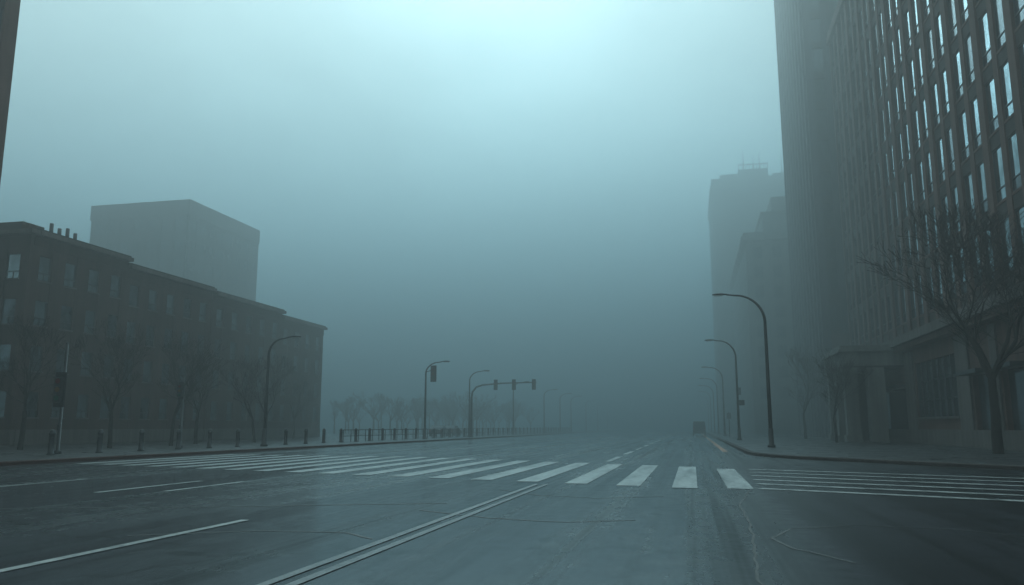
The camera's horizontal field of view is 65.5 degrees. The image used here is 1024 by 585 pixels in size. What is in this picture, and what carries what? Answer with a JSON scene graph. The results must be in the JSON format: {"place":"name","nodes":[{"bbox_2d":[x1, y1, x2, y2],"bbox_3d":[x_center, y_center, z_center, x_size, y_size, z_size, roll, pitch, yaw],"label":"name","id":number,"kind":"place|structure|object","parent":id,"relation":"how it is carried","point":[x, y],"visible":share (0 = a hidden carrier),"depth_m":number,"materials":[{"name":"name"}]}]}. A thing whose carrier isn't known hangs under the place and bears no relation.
{"place":"outdoors","nodes":[
{"label":"outdoors","id":0,"kind":"place"},
{"bbox_2d":[0,428,655,461],"bbox_3d":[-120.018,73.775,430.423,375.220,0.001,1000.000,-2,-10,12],"label":"pavement","id":1,"kind":"structure","parent":0,"point":[27,452],"depth_m":57.24,"materials":[{"name":"grey concrete"}]},
{"bbox_2d":[0,313,80,449],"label":"bare tree","id":2,"kind":"object","parent":1,"relation":"on","point":[23,422],"visible":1,"depth_m":44.61,"materials":[{"name":"brown plant"}]},
{"bbox_2d":[46,430,55,454],"bbox_3d":[-20.945,6.816,36.228,0.340,1.130,0.340,4,-10,-23],"label":"bollard","id":3,"kind":"object","parent":1,"relation":"on","point":[51,442],"visible":0.96,"depth_m":36.14,"materials":[{"name":"metal"}]},
{"bbox_2d":[51,342,68,453],"bbox_3d":[-21.425,4.960,37.701,0.578,5.280,0.805,2,-10,-10],"label":"traffic light","id":4,"kind":"object","parent":1,"relation":"on","point":[59,390],"visible":0.96,"depth_m":37.63,"materials":[{"name":"paint"}]},
{"bbox_2d":[95,430,103,452],"bbox_3d":[-20.288,7.319,39.215,0.340,1.130,0.340,-2,-10,12],"label":"bollard","id":5,"kind":"object","parent":1,"relation":"on","point":[100,433],"visible":1,"depth_m":39.13,"materials":[{"name":"metal"}]},
{"bbox_2d":[57,318,152,447],"bbox_3d":[-24.401,5.419,48.315,5.469,8.013,4.474,-2,-10,12],"label":"bare tree","id":6,"kind":"object","parent":1,"relation":"on","point":[111,407],"visible":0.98,"depth_m":48.36,"materials":[{"name":"brown plant"}]},
{"bbox_2d":[137,429,144,450],"bbox_3d":[-19.637,7.823,42.204,0.340,1.130,0.340,3,-10,-16],"label":"bollard","id":7,"kind":"object","parent":1,"relation":"on","point":[141,440],"visible":0.98,"depth_m":42.12,"materials":[{"name":"metal"}]},
{"bbox_2d":[175,429,181,448],"bbox_3d":[-18.911,8.323,45.176,0.340,1.130,0.340,9,-13,-41],"label":"bollard","id":8,"kind":"object","parent":1,"relation":"on","point":[178,440],"visible":0.99,"depth_m":45.09,"materials":[{"name":"metal"}]},
{"bbox_2d":[177,375,184,447],"bbox_3d":[-20.015,7.120,47.817,0.546,4.380,0.731,-2,-10,12],"label":"traffic light","id":9,"kind":"object","parent":1,"relation":"on","point":[180,390],"visible":0.84,"depth_m":47.90,"materials":[{"name":"paint"}]},
{"bbox_2d":[155,331,213,445],"bbox_3d":[-21.780,6.347,52.832,3.722,7.690,3.878,5,-11,-26],"label":"bare tree","id":10,"kind":"object","parent":1,"relation":"on","point":[178,407],"visible":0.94,"depth_m":53.13,"materials":[{"name":"brown plant"}]},
{"bbox_2d":[167,336,229,443],"bbox_3d":[-23.430,7.265,59.277,4.474,8.013,5.469,2,-10,-12],"label":"bare tree","id":11,"kind":"object","parent":1,"relation":"on","point":[197,415],"visible":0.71,"depth_m":59.15,"materials":[{"name":"brown plant"}]},
{"bbox_2d":[206,429,212,447],"bbox_3d":[-18.282,8.828,48.170,0.340,1.130,0.340,-6,-11,31],"label":"bollard","id":12,"kind":"object","parent":1,"relation":"on","point":[209,440],"visible":0.98,"depth_m":48.08,"materials":[{"name":"metal"}]},
{"bbox_2d":[235,429,239,446],"bbox_3d":[-17.605,9.330,51.154,0.340,1.130,0.340,0,-10,1],"label":"bollard","id":13,"kind":"object","parent":1,"relation":"on","point":[237,443],"visible":1,"depth_m":51.06,"materials":[{"name":"metal"}]},
{"bbox_2d":[216,354,266,441],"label":"bare tree","id":14,"kind":"object","parent":1,"relation":"on","point":[244,397],"visible":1,"depth_m":65.31,"materials":[{"name":"brown plant"}]},
{"bbox_2d":[238,353,296,414],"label":"bare tree","id":15,"kind":"object","parent":1,"relation":"on","point":[272,383],"visible":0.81,"depth_m":73.22,"materials":[{"name":"brown plant"}]},
{"bbox_2d":[260,335,300,445],"bbox_3d":[-15.267,6.476,52.663,2.555,7.260,0.480,-2,-10,12],"label":"street lamp","id":16,"kind":"object","parent":1,"relation":"on","point":[264,436],"visible":1,"depth_m":52.75,"materials":[{"name":"metal"}]},
{"bbox_2d":[283,429,287,444],"bbox_3d":[-16.222,10.334,57.113,0.340,1.130,0.340,0,-10,-1],"label":"bollard","id":17,"kind":"object","parent":1,"relation":"on","point":[285,435],"visible":1,"depth_m":57.01,"materials":[{"name":"metal"}]},
{"bbox_2d":[303,429,307,443],"bbox_3d":[-15.546,10.836,60.097,0.340,1.130,0.340,-1,-10,4],"label":"bollard","id":18,"kind":"object","parent":1,"relation":"on","point":[305,435],"visible":1,"depth_m":60.01,"materials":[{"name":"metal"}]},
{"bbox_2d":[321,428,325,442],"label":"bollard","id":19,"kind":"object","parent":1,"relation":"on","point":[323,434],"visible":1,"depth_m":62.99,"materials":[{"name":"metal"}]},
{"bbox_2d":[339,428,342,441],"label":"bollard","id":20,"kind":"object","parent":1,"relation":"on","point":[340,435],"visible":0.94,"depth_m":65.96,"materials":[{"name":"metal"}]},
{"bbox_2d":[354,428,357,441],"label":"bollard","id":21,"kind":"object","parent":1,"relation":"on","point":[355,436],"visible":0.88,"depth_m":68.95,"materials":[{"name":"metal"}]},
{"bbox_2d":[368,428,370,440],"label":"bollard","id":22,"kind":"object","parent":1,"relation":"on","point":[369,433],"visible":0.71,"depth_m":71.94,"materials":[{"name":"metal"}]},
{"bbox_2d":[381,428,383,439],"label":"bollard","id":23,"kind":"object","parent":1,"relation":"on","point":[382,434],"visible":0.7,"depth_m":74.92,"materials":[{"name":"metal"}]},
{"bbox_2d":[393,428,395,439],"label":"bollard","id":24,"kind":"object","parent":1,"relation":"on","point":[394,436],"visible":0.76,"depth_m":77.90,"materials":[{"name":"metal"}]},
{"bbox_2d":[422,361,449,438],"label":"traffic light","id":25,"kind":"object","parent":1,"relation":"on","point":[433,373],"visible":1,"depth_m":84.08,"materials":[{"name":"paint"}]},
{"bbox_2d":[343,428,570,441],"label":"railing","id":26,"kind":"object","parent":1,"relation":"on","point":[509,431],"visible":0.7,"depth_m":92.48,"materials":[{"name":"metal"}]},
{"bbox_2d":[467,370,489,436],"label":"street lamp","id":27,"kind":"object","parent":1,"relation":"on","point":[469,400],"visible":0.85,"depth_m":100.99,"materials":[{"name":"metal"}]},
{"bbox_2d":[469,379,536,436],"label":"traffic light","id":28,"kind":"object","parent":1,"relation":"on","point":[513,383],"visible":0.98,"depth_m":98.00,"materials":[{"name":"paint"}]},
{"bbox_2d":[512,381,528,434],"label":"street lamp","id":29,"kind":"object","parent":1,"relation":"on","point":[513,411],"visible":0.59,"depth_m":125.51,"materials":[{"name":"metal"}]},
{"bbox_2d":[543,389,557,432],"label":"street lamp","id":30,"kind":"object","parent":1,"relation":"on","point":[544,413],"visible":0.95,"depth_m":151.44,"materials":[{"name":"metal"}]},
{"bbox_2d":[559,393,571,432],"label":"street lamp","id":31,"kind":"object","parent":1,"relation":"on","point":[560,416],"visible":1,"depth_m":169.62,"materials":[{"name":"metal"}]},
{"bbox_2d":[0,0,783,426],"label":"sky","id":32,"kind":"structure","parent":0,"point":[518,190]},
{"bbox_2d":[429,425,447,435],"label":"parked car","id":33,"kind":"object","parent":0,"point":[438,427],"visible":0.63,"depth_m":104.79,"materials":[{"name":"paint"}]},
{"bbox_2d":[446,426,461,435],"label":"parked car","id":34,"kind":"object","parent":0,"point":[454,428],"visible":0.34,"depth_m":113.73,"materials":[{"name":"paint"}]},
{"bbox_2d":[0,428,1023,584],"bbox_3d":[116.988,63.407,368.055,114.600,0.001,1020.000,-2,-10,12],"label":"road","id":35,"kind":"structure","parent":0,"point":[701,534],"depth_m":12.05,"materials":[{"name":"grey asphalt"}]},
{"bbox_2d":[0,503,422,508],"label":"tar seam","id":36,"kind":"object","parent":35,"relation":"on","point":[199,506],"visible":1,"depth_m":14.12,"materials":[{"name":"black asphalt"}]},
{"bbox_2d":[128,530,373,538],"bbox_3d":[-3.346,3.188,10.522,3.268,0.001,0.683,-1,-10,5],"label":"tar seam","id":37,"kind":"object","parent":35,"relation":"on","point":[265,530],"visible":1,"depth_m":10.65,"materials":[{"name":"black asphalt"}]},
{"bbox_2d":[0,428,659,465],"bbox_3d":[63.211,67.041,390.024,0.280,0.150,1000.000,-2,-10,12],"label":"kerb","id":38,"kind":"structure","parent":35,"relation":"on","point":[21,462],"depth_m":40.80,"materials":[{"name":"grey concrete"}]},
{"bbox_2d":[75,454,753,488],"bbox_3d":[-4.044,6.481,30.100,28.892,0.001,12.373,-6,-11,30],"label":"zebra crossing","id":39,"kind":"object","parent":35,"relation":"on","point":[685,477],"visible":1,"depth_m":26.23,"materials":[{"name":"white paint"}]},
{"bbox_2d":[422,510,626,521],"bbox_3d":[0.015,3.523,12.512,3.784,0.001,0.740,-4,-10,23],"label":"tar seam","id":40,"kind":"object","parent":35,"relation":"on","point":[529,520],"visible":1,"depth_m":12.01,"materials":[{"name":"black asphalt"}]},
{"bbox_2d":[693,421,705,435],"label":"parked van","id":41,"kind":"object","parent":35,"relation":"on","point":[699,427],"visible":1,"depth_m":122.54,"materials":[{"name":"paint"}]},
{"bbox_2d":[702,434,727,451],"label":"edge line","id":42,"kind":"object","parent":35,"relation":"on","point":[718,446],"visible":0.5,"depth_m":59.60,"materials":[{"name":"white paint"}]},
{"bbox_2d":[738,490,764,584],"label":"tar seam","id":43,"kind":"object","parent":35,"relation":"on","point":[755,560],"visible":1,"depth_m":9.25,"materials":[{"name":"black asphalt"}]},
{"bbox_2d":[706,432,1023,469],"bbox_3d":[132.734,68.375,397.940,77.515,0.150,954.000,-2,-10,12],"label":"kerb","id":44,"kind":"structure","parent":35,"relation":"on","point":[951,464],"depth_m":30.77,"materials":[{"name":"concrete"}]},
{"bbox_2d":[750,469,1023,501],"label":"zebra crossing","id":45,"kind":"object","parent":35,"relation":"on","point":[893,485],"visible":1,"depth_m":19.10,"materials":[{"name":"white paint"}]},
{"bbox_2d":[771,525,1023,562],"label":"tar seam","id":46,"kind":"object","parent":35,"relation":"on","point":[776,540],"visible":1,"depth_m":10.36,"materials":[{"name":"black asphalt"}]},
{"bbox_2d":[320,427,717,427],"bbox_3d":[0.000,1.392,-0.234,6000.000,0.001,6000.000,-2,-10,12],"label":"ground","id":47,"kind":"structure","parent":0,"point":[528,427],"depth_m":1321.66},
{"bbox_2d":[0,0,20,182],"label":"corner office tower","id":48,"kind":"structure","parent":47,"relation":"on","point":[9,13],"depth_m":41.24,"materials":[{"name":"concrete"}]},
{"bbox_2d":[0,221,327,445],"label":"brick apartment building","id":49,"kind":"structure","parent":47,"relation":"on","point":[73,286],"depth_m":65.95,"materials":[{"name":"brown brick"}]},
{"bbox_2d":[89,199,259,301],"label":"concrete block building","id":50,"kind":"structure","parent":47,"relation":"on","point":[190,239],"depth_m":134.36,"materials":[{"name":"grey concrete"}]},
{"bbox_2d":[329,390,538,433],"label":"distant trees","id":51,"kind":"object","parent":47,"relation":"on","point":[441,408],"visible":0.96,"depth_m":165.27,"materials":[{"name":"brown plant"}]},
{"bbox_2d":[728,196,798,434],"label":"limestone building","id":52,"kind":"structure","parent":0,"point":[760,274],"depth_m":133.80,"materials":[{"name":"grey stone"}]},
{"bbox_2d":[705,428,1023,465],"bbox_3d":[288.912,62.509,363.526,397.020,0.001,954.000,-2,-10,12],"label":"pavement","id":53,"kind":"structure","parent":0,"point":[797,445],"depth_m":42.85,"materials":[{"name":"grey concrete"}]},
{"bbox_2d":[698,385,715,432],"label":"street lamp","id":54,"kind":"object","parent":53,"relation":"on","point":[713,408],"visible":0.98,"depth_m":161.27,"materials":[{"name":"metal"}]},
{"bbox_2d":[700,378,719,433],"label":"street lamp","id":55,"kind":"object","parent":53,"relation":"on","point":[717,405],"visible":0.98,"depth_m":137.12,"materials":[{"name":"metal"}]},
{"bbox_2d":[702,366,726,435],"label":"street lamp","id":56,"kind":"object","parent":53,"relation":"on","point":[723,400],"visible":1,"depth_m":111.18,"materials":[{"name":"metal"}]},
{"bbox_2d":[705,339,744,439],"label":"street lamp","id":57,"kind":"object","parent":53,"relation":"on","point":[738,393],"visible":0.96,"depth_m":76.97,"materials":[{"name":"metal"}]},
{"bbox_2d":[727,412,730,436],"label":"traffic sign","id":58,"kind":"object","parent":53,"relation":"on","point":[728,415],"visible":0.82,"depth_m":95.42,"materials":[{"name":"metal"}]},
{"bbox_2d":[712,293,775,446],"bbox_3d":[14.681,4.839,50.618,3.452,9.810,0.480,-2,-10,12],"label":"street lamp","id":59,"kind":"object","parent":53,"relation":"on","point":[770,435],"visible":0.99,"depth_m":50.17,"materials":[{"name":"metal"}]},
{"bbox_2d":[707,151,784,431],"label":"apartment tower","id":60,"kind":"structure","parent":53,"relation":"on","point":[738,203],"depth_m":202.82,"materials":[{"name":"concrete"}]},
{"bbox_2d":[786,341,828,438],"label":"bare tree","id":61,"kind":"object","parent":53,"relation":"on","point":[808,390],"visible":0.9,"depth_m":84.33,"materials":[{"name":"brown plant"}]},
{"bbox_2d":[774,0,849,437],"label":"skyscraper","id":62,"kind":"structure","parent":53,"relation":"on","point":[817,271],"depth_m":97.81,"materials":[{"name":"concrete"}]},
{"bbox_2d":[812,348,873,441],"bbox_3d":[27.152,8.376,64.846,4.778,7.665,4.321,-2,-10,12],"label":"bare tree","id":63,"kind":"object","parent":53,"relation":"on","point":[841,381],"visible":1,"depth_m":64.91,"materials":[{"name":"brown plant"}]},
{"bbox_2d":[820,0,1023,450],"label":"office building","id":64,"kind":"structure","parent":53,"relation":"on","point":[928,102],"depth_m":58.37,"materials":[{"name":"concrete"}]},
{"bbox_2d":[857,200,1023,453],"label":"bare tree","id":65,"kind":"object","parent":53,"relation":"on","point":[991,374],"visible":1,"depth_m":39.33,"materials":[{"name":"brown plant"}]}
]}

